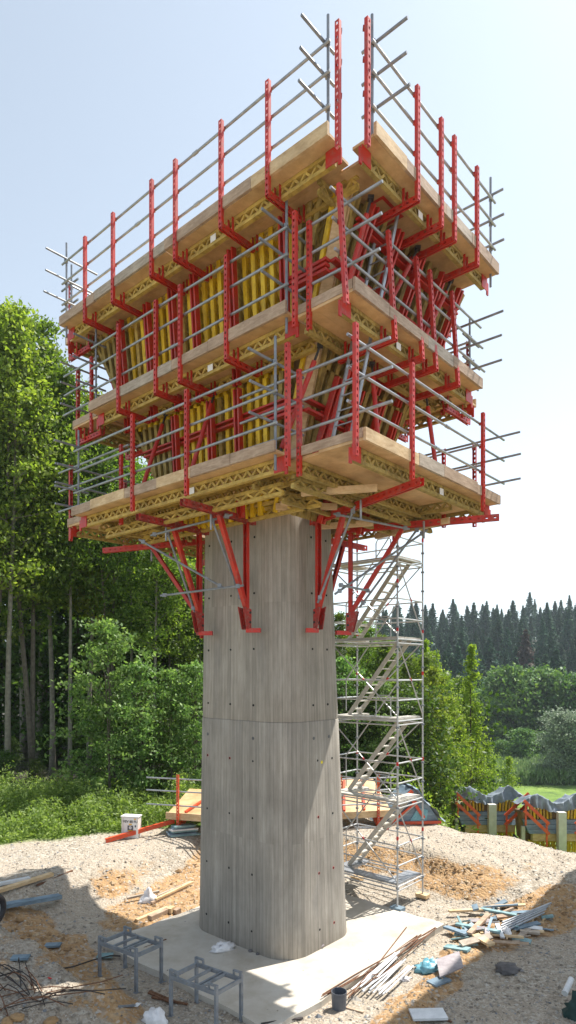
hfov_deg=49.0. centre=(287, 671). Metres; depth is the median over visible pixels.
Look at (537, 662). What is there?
spruce tree
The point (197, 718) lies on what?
understorey tree
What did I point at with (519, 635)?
spruce tree
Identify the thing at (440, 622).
spruce tree
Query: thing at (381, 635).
forest tree
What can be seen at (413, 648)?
spruce tree
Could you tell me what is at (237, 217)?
working platform
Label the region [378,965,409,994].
plastic tube
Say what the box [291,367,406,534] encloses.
wall formwork panel
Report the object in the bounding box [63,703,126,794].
young maple
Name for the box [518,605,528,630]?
spruce tree
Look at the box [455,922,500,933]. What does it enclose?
scrap board
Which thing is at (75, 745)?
understorey tree
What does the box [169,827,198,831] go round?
stacked board
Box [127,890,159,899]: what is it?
lath
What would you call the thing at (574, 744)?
willow tree
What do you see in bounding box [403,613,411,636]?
spruce tree
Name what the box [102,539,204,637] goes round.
climbing bracket
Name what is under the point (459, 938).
scrap board
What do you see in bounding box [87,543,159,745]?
forest tree
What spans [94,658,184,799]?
young maple
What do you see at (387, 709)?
understorey tree
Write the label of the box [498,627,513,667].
spruce tree
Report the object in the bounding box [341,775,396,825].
stored platform
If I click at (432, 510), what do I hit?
working platform
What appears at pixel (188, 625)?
forest tree
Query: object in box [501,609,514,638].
spruce tree
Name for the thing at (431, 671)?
birch tree
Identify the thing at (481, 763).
larch tree
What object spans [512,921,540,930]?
scrap board
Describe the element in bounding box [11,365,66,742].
forest tree
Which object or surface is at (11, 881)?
white plank
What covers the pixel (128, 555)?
forest tree
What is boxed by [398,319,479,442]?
working platform
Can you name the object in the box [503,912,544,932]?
steel tube
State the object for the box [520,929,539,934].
scrap board
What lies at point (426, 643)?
larch tree
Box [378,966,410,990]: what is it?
plastic tube
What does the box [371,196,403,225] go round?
hatch
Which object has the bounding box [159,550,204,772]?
forest tree
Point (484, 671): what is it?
spruce tree
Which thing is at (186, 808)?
stored platform
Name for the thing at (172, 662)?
understorey tree
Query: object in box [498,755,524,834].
birch tree
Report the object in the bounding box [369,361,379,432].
push pull prop
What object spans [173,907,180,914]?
timber block
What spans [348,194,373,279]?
push pull prop
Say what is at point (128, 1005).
metal strip
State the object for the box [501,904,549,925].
steel tube
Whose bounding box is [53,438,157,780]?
forest tree
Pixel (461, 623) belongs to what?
spruce tree
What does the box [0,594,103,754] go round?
understorey tree
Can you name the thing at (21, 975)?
bent bar
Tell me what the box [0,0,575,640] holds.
sky
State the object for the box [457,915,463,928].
scrap board
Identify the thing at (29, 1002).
bent bar
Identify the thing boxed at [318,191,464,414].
wall formwork panel
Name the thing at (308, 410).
corner tie
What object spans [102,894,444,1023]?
foundation slab
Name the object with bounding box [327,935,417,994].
rebar
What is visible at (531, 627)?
spruce tree
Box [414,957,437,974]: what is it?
blue bag
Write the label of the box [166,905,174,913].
timber block
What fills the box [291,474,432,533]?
lattice girder
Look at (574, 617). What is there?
spruce tree
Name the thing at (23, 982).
bent bar
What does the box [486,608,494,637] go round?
spruce tree
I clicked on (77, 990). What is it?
bent bar
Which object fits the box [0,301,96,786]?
forest tree
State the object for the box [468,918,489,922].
scrap board
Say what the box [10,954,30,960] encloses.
board offcut
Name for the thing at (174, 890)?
lath
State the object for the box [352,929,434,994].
rebar
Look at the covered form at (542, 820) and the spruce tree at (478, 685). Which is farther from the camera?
the spruce tree at (478, 685)
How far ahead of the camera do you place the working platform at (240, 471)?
11.73 m
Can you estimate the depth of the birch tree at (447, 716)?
28.71 m
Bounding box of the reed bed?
[483,752,575,785]
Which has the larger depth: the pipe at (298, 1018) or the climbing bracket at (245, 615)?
the climbing bracket at (245, 615)
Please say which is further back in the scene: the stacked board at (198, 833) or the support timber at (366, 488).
the stacked board at (198, 833)
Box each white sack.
[137,887,156,903]
[141,1007,167,1023]
[209,941,235,952]
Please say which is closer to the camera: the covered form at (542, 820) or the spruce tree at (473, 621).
the covered form at (542, 820)
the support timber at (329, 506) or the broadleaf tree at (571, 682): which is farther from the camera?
the broadleaf tree at (571, 682)
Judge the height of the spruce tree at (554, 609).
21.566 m
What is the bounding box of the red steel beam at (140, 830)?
[105,819,174,842]
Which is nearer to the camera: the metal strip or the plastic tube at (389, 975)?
the metal strip
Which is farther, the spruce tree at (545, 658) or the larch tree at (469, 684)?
the spruce tree at (545, 658)
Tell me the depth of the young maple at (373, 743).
26.85 m
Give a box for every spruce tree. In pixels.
[378,610,393,636]
[382,626,387,652]
[389,601,404,630]
[391,615,398,640]
[395,624,407,652]
[403,604,412,631]
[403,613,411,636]
[405,622,415,653]
[410,603,421,627]
[410,642,419,661]
[413,623,421,657]
[419,605,428,624]
[419,630,441,660]
[421,617,441,657]
[428,603,441,642]
[432,646,440,666]
[434,625,444,646]
[435,619,449,643]
[435,633,444,667]
[436,613,446,636]
[440,636,452,666]
[440,651,450,677]
[444,644,452,667]
[446,599,459,632]
[447,620,457,658]
[448,656,455,676]
[450,645,471,691]
[453,615,468,655]
[453,632,467,662]
[458,627,467,656]
[461,641,484,683]
[463,605,469,633]
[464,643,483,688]
[466,602,484,642]
[473,632,479,649]
[474,680,481,749]
[476,604,483,627]
[476,605,491,638]
[477,649,488,680]
[478,659,488,686]
[479,630,486,654]
[480,601,490,641]
[482,637,500,670]
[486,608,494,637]
[486,609,496,639]
[486,611,505,646]
[491,619,511,666]
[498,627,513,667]
[500,609,503,623]
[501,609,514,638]
[502,650,509,666]
[505,600,519,634]
[509,646,522,665]
[512,620,533,661]
[512,657,527,717]
[516,629,534,668]
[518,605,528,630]
[522,616,535,650]
[524,592,537,634]
[528,618,536,643]
[529,635,537,665]
[532,599,538,616]
[532,607,542,635]
[533,602,561,646]
[534,657,540,716]
[535,613,566,665]
[540,654,549,666]
[548,649,567,687]
[551,600,557,620]
[553,607,564,641]
[554,600,564,643]
[555,610,564,648]
[557,607,575,662]
[559,644,567,668]
[560,656,568,673]
[562,608,571,627]
[565,641,575,671]
[566,595,573,611]
[570,605,575,632]
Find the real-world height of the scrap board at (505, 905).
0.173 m
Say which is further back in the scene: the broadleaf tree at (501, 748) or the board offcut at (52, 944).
the broadleaf tree at (501, 748)
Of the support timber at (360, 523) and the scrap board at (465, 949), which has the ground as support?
the scrap board at (465, 949)
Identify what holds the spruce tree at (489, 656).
on the ground
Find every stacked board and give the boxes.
[166,831,196,835]
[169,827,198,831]
[170,826,193,829]
[170,830,197,832]
[170,832,200,836]
[171,823,195,827]
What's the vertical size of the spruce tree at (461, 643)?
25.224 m
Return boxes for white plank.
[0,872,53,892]
[0,876,29,885]
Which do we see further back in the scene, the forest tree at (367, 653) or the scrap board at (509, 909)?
the forest tree at (367, 653)
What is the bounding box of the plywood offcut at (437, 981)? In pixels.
[426,976,451,986]
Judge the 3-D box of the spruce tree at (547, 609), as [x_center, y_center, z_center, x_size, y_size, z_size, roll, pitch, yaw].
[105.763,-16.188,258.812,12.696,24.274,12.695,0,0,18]
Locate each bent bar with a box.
[0,964,42,986]
[0,972,28,995]
[0,984,25,999]
[0,987,40,1001]
[0,995,64,1009]
[2,986,67,996]
[3,990,92,1006]
[4,971,36,990]
[4,994,55,1008]
[8,964,33,999]
[18,957,20,986]
[22,1001,72,1008]
[25,967,41,990]
[45,988,125,993]
[45,989,104,994]
[46,975,122,992]
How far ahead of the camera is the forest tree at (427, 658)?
32.80 m
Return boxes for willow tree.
[524,705,575,777]
[554,712,575,781]
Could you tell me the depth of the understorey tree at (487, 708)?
36.49 m
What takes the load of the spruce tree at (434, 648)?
on the ground
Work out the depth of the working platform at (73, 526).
15.39 m
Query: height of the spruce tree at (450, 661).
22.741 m
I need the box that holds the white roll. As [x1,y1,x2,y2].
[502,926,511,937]
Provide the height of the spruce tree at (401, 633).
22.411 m
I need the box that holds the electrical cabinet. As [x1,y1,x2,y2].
[121,814,141,838]
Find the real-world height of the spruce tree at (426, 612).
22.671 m
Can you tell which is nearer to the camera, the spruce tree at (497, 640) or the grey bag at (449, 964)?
the grey bag at (449, 964)
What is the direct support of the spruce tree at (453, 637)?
on the ground
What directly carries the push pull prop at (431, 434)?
on the working platform at (356, 455)
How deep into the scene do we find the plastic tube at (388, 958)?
12.53 m
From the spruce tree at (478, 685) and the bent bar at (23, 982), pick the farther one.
the spruce tree at (478, 685)
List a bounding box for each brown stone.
[0,1016,12,1023]
[9,1012,24,1021]
[15,916,24,921]
[43,1016,58,1023]
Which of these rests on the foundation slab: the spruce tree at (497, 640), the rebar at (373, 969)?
the rebar at (373, 969)
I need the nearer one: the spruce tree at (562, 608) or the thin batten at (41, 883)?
the thin batten at (41, 883)
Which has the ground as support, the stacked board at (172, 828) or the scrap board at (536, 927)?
the scrap board at (536, 927)
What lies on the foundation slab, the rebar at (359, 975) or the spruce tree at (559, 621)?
the rebar at (359, 975)
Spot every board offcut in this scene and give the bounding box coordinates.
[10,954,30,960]
[44,942,61,947]
[96,952,113,957]
[409,1008,447,1020]
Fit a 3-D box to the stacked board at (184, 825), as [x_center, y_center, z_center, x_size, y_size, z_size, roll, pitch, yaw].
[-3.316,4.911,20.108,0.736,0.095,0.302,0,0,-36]
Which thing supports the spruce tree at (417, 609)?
on the ground
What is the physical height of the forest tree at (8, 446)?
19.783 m
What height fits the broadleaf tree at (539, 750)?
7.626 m
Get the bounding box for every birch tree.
[392,658,436,795]
[408,665,463,808]
[420,712,465,826]
[424,673,471,823]
[429,649,460,791]
[441,670,462,824]
[441,697,479,828]
[449,725,482,825]
[481,740,506,834]
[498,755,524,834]
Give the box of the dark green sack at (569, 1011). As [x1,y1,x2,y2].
[562,990,575,1021]
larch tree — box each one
[409,638,448,799]
[455,644,505,800]
[461,718,497,833]
[490,764,502,834]
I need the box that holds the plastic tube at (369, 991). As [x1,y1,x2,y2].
[368,961,401,992]
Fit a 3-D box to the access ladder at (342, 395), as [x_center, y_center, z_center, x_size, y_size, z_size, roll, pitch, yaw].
[1.085,-4.810,10.938,0.805,2.433,0.380,0,0,-12]
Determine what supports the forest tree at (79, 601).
on the ground
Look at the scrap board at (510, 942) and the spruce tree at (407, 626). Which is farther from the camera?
the spruce tree at (407, 626)
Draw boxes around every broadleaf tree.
[469,684,505,748]
[477,663,544,753]
[491,740,512,755]
[498,727,544,757]
[500,663,575,744]
[530,730,550,756]
[543,671,575,749]
[563,671,575,714]
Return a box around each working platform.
[43,13,359,347]
[54,335,330,535]
[55,444,204,558]
[60,264,101,362]
[60,355,143,460]
[72,200,324,432]
[240,321,520,527]
[298,180,503,414]
[317,13,504,295]
[331,444,484,547]
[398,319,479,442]
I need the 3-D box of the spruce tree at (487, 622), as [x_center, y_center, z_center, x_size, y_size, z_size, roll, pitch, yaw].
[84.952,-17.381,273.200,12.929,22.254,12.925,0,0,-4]
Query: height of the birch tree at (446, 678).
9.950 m
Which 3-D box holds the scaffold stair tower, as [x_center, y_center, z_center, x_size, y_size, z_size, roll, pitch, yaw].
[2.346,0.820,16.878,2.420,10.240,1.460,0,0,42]
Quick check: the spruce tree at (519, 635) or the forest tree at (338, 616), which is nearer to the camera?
the forest tree at (338, 616)
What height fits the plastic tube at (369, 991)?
0.032 m
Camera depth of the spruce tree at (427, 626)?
230.28 m
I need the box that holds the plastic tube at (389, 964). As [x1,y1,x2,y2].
[362,956,397,991]
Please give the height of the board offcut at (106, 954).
0.040 m
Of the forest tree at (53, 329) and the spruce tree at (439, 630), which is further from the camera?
the spruce tree at (439, 630)
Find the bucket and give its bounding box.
[331,987,346,1010]
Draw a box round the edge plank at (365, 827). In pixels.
[355,826,390,828]
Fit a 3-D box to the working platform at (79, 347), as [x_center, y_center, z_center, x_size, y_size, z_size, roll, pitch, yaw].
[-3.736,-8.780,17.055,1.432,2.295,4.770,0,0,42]
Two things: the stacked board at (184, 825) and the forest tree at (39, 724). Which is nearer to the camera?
the stacked board at (184, 825)
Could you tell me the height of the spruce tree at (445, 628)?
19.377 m
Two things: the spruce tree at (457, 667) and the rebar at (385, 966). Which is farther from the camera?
the spruce tree at (457, 667)
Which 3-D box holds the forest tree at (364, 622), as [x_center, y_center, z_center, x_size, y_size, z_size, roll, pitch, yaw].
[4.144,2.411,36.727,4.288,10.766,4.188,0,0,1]
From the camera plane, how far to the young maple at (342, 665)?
26.95 m
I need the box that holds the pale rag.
[400,976,411,981]
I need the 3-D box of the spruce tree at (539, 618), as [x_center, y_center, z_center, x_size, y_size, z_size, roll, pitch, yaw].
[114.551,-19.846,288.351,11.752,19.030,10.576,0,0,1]
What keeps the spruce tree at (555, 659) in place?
on the ground
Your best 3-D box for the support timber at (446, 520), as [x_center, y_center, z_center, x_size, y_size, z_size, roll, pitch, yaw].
[2.682,-3.120,13.866,0.080,0.120,2.022,0,0,-40]
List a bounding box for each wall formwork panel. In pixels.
[97,186,335,433]
[136,362,306,534]
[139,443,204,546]
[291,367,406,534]
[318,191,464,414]
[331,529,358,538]
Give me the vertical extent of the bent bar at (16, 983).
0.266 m
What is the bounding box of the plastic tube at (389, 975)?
[372,960,403,993]
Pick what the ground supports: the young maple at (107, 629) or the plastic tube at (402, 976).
the young maple at (107, 629)
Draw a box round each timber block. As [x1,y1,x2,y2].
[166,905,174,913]
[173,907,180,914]
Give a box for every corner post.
[280,358,317,510]
[308,187,348,359]
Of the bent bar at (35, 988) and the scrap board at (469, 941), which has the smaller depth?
the bent bar at (35, 988)
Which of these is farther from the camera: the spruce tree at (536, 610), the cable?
the spruce tree at (536, 610)
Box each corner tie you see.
[266,398,338,423]
[289,256,364,288]
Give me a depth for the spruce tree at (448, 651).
176.49 m
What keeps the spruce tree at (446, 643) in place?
on the ground
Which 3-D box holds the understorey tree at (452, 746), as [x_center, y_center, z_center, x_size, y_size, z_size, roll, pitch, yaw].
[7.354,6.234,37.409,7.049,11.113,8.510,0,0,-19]
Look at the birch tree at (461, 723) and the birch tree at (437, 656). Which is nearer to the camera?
the birch tree at (461, 723)
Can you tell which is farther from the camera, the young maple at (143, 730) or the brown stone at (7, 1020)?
the young maple at (143, 730)
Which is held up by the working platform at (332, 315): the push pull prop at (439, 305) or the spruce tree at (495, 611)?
the push pull prop at (439, 305)
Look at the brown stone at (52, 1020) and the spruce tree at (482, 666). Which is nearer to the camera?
the brown stone at (52, 1020)
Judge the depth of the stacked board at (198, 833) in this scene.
19.99 m
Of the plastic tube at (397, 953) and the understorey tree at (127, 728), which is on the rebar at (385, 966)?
the plastic tube at (397, 953)
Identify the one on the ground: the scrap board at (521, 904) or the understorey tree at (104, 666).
the understorey tree at (104, 666)
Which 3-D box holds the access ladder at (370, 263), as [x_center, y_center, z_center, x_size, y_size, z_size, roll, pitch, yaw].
[1.581,-7.100,10.932,0.774,2.374,0.405,0,0,-19]
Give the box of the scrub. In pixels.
[383,770,461,830]
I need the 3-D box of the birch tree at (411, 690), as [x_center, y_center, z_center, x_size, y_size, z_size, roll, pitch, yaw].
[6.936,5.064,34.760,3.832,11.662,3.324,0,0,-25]
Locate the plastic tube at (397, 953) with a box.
[353,951,399,988]
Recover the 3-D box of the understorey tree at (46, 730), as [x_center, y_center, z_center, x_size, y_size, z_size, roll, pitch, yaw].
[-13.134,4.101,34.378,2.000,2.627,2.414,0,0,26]
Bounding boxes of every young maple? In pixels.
[32,614,161,798]
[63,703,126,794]
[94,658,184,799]
[121,665,202,798]
[153,658,202,792]
[336,654,376,777]
[349,681,420,788]
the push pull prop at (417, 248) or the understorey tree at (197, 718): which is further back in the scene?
the understorey tree at (197, 718)
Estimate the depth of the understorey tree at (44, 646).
35.92 m
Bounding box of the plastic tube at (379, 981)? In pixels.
[369,958,405,989]
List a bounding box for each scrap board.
[443,925,467,935]
[443,944,470,952]
[448,908,482,912]
[451,936,468,939]
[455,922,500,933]
[456,922,473,935]
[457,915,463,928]
[458,933,492,946]
[466,913,490,934]
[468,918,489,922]
[471,903,478,910]
[472,933,494,946]
[480,907,516,915]
[480,932,523,938]
[483,904,517,907]
[487,917,492,931]
[488,907,513,918]
[491,903,525,907]
[492,899,507,908]
[492,940,528,944]
[495,923,504,938]
[496,914,513,918]
[510,910,528,914]
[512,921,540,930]
[512,928,530,940]
[512,938,531,943]
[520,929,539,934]
[529,926,542,929]
[541,914,553,918]
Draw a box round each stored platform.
[146,775,200,824]
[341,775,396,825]
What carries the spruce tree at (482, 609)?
on the ground
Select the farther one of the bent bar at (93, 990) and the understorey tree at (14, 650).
the understorey tree at (14, 650)
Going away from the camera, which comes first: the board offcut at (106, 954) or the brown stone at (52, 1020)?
the brown stone at (52, 1020)
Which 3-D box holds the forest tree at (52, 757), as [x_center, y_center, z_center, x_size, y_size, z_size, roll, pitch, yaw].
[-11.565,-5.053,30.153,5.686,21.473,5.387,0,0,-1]
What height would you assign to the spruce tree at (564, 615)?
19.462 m
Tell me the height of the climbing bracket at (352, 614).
2.390 m
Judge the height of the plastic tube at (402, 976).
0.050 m
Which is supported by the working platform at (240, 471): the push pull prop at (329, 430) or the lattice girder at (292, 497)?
the push pull prop at (329, 430)
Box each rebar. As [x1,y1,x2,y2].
[321,934,421,996]
[322,927,435,994]
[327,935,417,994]
[341,929,432,986]
[347,938,418,994]
[348,927,406,997]
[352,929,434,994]
[363,928,436,975]
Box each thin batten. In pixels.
[36,870,72,885]
[346,1006,363,1013]
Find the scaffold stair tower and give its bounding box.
[332,532,429,910]
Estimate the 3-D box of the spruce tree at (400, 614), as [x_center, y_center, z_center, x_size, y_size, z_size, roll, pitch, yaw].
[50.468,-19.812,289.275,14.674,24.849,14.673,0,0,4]
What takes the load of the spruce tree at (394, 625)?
on the ground
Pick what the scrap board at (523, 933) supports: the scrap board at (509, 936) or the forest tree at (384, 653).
the scrap board at (509, 936)
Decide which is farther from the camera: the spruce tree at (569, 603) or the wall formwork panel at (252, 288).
the spruce tree at (569, 603)
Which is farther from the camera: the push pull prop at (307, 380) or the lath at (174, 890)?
the lath at (174, 890)
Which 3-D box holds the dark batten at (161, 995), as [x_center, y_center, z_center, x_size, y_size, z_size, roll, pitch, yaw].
[-2.277,5.962,11.578,0.752,0.040,0.040,0,0,36]
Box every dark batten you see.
[148,991,168,1002]
[149,990,173,999]
[151,996,187,1005]
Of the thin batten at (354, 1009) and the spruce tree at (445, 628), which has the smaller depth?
the thin batten at (354, 1009)
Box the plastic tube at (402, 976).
[385,965,413,993]
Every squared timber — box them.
[136,906,167,921]
[148,907,168,920]
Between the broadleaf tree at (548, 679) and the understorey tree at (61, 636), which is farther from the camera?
the broadleaf tree at (548, 679)
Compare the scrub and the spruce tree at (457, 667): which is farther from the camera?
the spruce tree at (457, 667)
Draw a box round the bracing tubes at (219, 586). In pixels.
[139,514,243,611]
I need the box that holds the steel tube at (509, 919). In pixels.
[502,902,551,922]
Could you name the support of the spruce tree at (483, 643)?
on the ground
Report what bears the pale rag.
on the ground
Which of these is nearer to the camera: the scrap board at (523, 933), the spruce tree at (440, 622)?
the scrap board at (523, 933)
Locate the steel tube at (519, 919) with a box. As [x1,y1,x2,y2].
[500,906,547,928]
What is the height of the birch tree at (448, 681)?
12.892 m
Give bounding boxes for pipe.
[261,1017,302,1023]
[561,976,573,995]
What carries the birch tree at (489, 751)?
on the ground
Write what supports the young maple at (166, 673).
on the ground
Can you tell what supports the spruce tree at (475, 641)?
on the ground
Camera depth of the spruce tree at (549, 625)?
229.31 m
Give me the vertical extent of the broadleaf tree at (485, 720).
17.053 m
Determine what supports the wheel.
on the ground
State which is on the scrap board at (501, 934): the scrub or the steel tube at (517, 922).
the steel tube at (517, 922)
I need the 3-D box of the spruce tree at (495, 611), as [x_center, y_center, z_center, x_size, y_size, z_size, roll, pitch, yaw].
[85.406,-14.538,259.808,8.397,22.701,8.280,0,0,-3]
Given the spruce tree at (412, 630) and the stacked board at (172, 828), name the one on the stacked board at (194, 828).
the stacked board at (172, 828)
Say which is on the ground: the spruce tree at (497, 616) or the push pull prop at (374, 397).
the spruce tree at (497, 616)
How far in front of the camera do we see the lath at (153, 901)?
16.42 m
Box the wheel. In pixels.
[0,894,6,921]
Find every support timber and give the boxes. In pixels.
[276,503,336,509]
[301,484,377,496]
[321,520,372,529]
[375,517,449,538]
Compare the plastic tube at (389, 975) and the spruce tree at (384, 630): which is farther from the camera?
the spruce tree at (384, 630)
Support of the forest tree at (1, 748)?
on the ground
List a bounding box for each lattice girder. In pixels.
[106,482,283,538]
[143,496,321,544]
[282,491,394,536]
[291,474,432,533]
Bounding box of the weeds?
[0,760,200,844]
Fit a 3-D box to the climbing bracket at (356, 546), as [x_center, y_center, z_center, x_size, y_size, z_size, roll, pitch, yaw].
[1.325,-1.990,15.437,0.358,2.390,1.849,0,0,37]
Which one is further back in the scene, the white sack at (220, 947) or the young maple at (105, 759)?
the young maple at (105, 759)
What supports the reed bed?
on the ground
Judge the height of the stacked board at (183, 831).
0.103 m
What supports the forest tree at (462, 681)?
on the ground
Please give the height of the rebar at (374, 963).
0.041 m
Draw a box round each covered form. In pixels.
[451,785,529,838]
[512,793,575,852]
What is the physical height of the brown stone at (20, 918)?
0.130 m
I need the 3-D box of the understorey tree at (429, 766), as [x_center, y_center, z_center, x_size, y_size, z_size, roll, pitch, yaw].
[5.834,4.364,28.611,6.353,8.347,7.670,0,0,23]
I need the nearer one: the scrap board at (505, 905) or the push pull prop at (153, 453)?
the push pull prop at (153, 453)
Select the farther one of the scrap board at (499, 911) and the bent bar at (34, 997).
the scrap board at (499, 911)
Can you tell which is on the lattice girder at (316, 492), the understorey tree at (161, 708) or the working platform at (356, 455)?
the working platform at (356, 455)
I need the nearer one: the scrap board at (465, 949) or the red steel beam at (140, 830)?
the scrap board at (465, 949)
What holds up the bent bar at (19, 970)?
on the ground
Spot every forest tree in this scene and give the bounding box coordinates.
[0,295,95,783]
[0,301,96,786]
[0,331,68,644]
[0,335,97,780]
[0,408,94,760]
[0,409,74,760]
[0,604,29,749]
[10,356,116,784]
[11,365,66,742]
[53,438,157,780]
[57,388,136,777]
[83,442,163,774]
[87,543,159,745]
[105,462,151,727]
[109,461,195,770]
[123,549,204,756]
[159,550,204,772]
[160,559,204,749]
[334,610,366,756]
[336,621,380,728]
[338,626,380,734]
[344,637,371,712]
[355,633,391,733]
[366,640,414,788]
[366,650,403,755]
[391,652,462,786]
[435,667,462,707]
[451,676,496,783]
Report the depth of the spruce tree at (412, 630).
229.77 m
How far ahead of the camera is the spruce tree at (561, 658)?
183.50 m
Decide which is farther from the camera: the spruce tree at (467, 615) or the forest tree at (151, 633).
the spruce tree at (467, 615)
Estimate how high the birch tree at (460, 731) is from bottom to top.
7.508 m
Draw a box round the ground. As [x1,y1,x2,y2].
[0,640,575,1023]
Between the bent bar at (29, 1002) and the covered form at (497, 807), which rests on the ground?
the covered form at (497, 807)
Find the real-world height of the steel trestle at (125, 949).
0.863 m
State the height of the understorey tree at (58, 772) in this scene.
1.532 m
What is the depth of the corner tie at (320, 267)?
10.76 m
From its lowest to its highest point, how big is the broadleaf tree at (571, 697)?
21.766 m
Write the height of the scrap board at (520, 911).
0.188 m
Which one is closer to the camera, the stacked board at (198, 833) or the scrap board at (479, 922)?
the scrap board at (479, 922)
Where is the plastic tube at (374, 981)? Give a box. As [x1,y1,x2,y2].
[362,964,396,990]
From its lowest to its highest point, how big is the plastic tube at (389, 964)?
0.050 m
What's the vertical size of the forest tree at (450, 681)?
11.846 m
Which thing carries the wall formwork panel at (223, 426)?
on the lattice girder at (309, 506)
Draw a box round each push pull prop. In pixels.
[142,413,167,482]
[190,392,216,465]
[279,342,322,450]
[325,360,351,438]
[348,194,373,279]
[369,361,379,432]
[388,245,420,303]
[425,279,453,334]
[425,398,436,460]
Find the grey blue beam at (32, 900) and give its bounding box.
[6,893,61,908]
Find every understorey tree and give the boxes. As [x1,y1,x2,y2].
[0,548,157,759]
[0,577,105,758]
[0,581,56,746]
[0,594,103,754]
[0,737,24,771]
[0,748,21,787]
[2,604,81,738]
[17,757,52,782]
[35,724,62,766]
[46,539,152,743]
[47,553,203,745]
[49,765,71,789]
[58,732,93,770]
[68,579,157,741]
[74,688,139,768]
[100,577,203,743]
[103,683,159,769]
[130,713,188,791]
[139,682,192,769]
[150,668,202,778]
[181,695,202,783]
[336,669,384,777]
[337,673,429,781]
[339,672,460,793]
[345,653,497,793]
[364,675,490,831]
[390,691,487,795]
[395,666,524,824]
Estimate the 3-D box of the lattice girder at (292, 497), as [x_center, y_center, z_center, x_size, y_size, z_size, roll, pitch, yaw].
[1.241,-3.190,13.072,0.080,0.220,4.021,0,0,42]
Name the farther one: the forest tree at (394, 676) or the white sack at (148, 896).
the forest tree at (394, 676)
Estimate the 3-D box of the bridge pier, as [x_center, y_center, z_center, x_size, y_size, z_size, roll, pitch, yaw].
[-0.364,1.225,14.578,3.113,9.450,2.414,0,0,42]
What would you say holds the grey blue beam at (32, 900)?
on the ground
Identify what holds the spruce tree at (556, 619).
on the ground
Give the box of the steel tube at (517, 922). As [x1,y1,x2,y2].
[502,908,546,930]
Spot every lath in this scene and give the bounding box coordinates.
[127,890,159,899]
[150,885,189,903]
[154,881,193,900]
[156,881,189,896]
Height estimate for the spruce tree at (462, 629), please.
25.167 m
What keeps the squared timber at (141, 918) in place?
on the ground
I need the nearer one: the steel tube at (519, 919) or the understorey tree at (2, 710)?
the steel tube at (519, 919)
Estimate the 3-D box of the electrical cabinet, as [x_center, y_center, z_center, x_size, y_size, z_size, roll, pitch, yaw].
[-4.906,4.888,19.817,0.576,0.750,0.320,0,0,10]
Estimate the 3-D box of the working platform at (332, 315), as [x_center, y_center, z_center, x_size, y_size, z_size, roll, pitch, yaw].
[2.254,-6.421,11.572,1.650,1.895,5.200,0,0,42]
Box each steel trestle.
[98,925,163,993]
[168,956,242,1023]
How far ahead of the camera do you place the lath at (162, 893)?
16.92 m
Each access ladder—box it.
[331,337,371,436]
[364,214,399,297]
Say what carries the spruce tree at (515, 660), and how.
on the ground
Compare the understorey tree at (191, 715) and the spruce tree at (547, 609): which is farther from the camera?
the spruce tree at (547, 609)
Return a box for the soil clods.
[10,841,575,1023]
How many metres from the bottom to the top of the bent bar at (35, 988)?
0.106 m
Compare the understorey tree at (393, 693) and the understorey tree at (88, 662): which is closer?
the understorey tree at (393, 693)
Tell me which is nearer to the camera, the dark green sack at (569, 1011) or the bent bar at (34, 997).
the bent bar at (34, 997)
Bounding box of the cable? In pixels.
[0,955,119,976]
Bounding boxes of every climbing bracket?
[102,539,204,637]
[136,513,212,634]
[180,498,260,632]
[305,477,423,632]
[331,538,367,591]
[335,514,498,634]
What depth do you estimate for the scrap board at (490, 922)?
14.48 m
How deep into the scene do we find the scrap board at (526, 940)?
13.89 m
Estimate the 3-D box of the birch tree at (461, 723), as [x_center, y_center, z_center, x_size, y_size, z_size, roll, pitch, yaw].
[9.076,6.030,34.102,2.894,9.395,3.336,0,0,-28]
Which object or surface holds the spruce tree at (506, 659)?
on the ground
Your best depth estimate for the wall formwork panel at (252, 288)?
12.58 m
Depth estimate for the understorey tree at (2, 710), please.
38.95 m
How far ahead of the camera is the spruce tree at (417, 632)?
219.22 m
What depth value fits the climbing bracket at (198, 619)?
13.90 m
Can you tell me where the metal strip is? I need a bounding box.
[118,1004,135,1007]
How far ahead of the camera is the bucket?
11.14 m
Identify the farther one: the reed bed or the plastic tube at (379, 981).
the reed bed
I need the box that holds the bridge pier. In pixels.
[199,514,346,959]
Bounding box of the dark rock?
[495,962,521,975]
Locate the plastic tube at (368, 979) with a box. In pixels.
[359,955,396,987]
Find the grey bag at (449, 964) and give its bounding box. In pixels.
[436,951,463,977]
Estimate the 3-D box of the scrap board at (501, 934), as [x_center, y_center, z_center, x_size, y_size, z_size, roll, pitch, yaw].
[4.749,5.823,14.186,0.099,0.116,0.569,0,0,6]
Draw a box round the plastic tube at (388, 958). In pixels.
[351,952,395,989]
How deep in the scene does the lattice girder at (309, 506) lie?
12.85 m
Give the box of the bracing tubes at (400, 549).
[317,506,427,607]
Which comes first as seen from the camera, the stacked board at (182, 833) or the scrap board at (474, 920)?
the scrap board at (474, 920)
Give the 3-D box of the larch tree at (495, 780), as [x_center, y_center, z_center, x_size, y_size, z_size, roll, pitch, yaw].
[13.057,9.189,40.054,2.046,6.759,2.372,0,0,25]
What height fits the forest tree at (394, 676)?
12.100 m
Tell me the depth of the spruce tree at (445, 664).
147.91 m

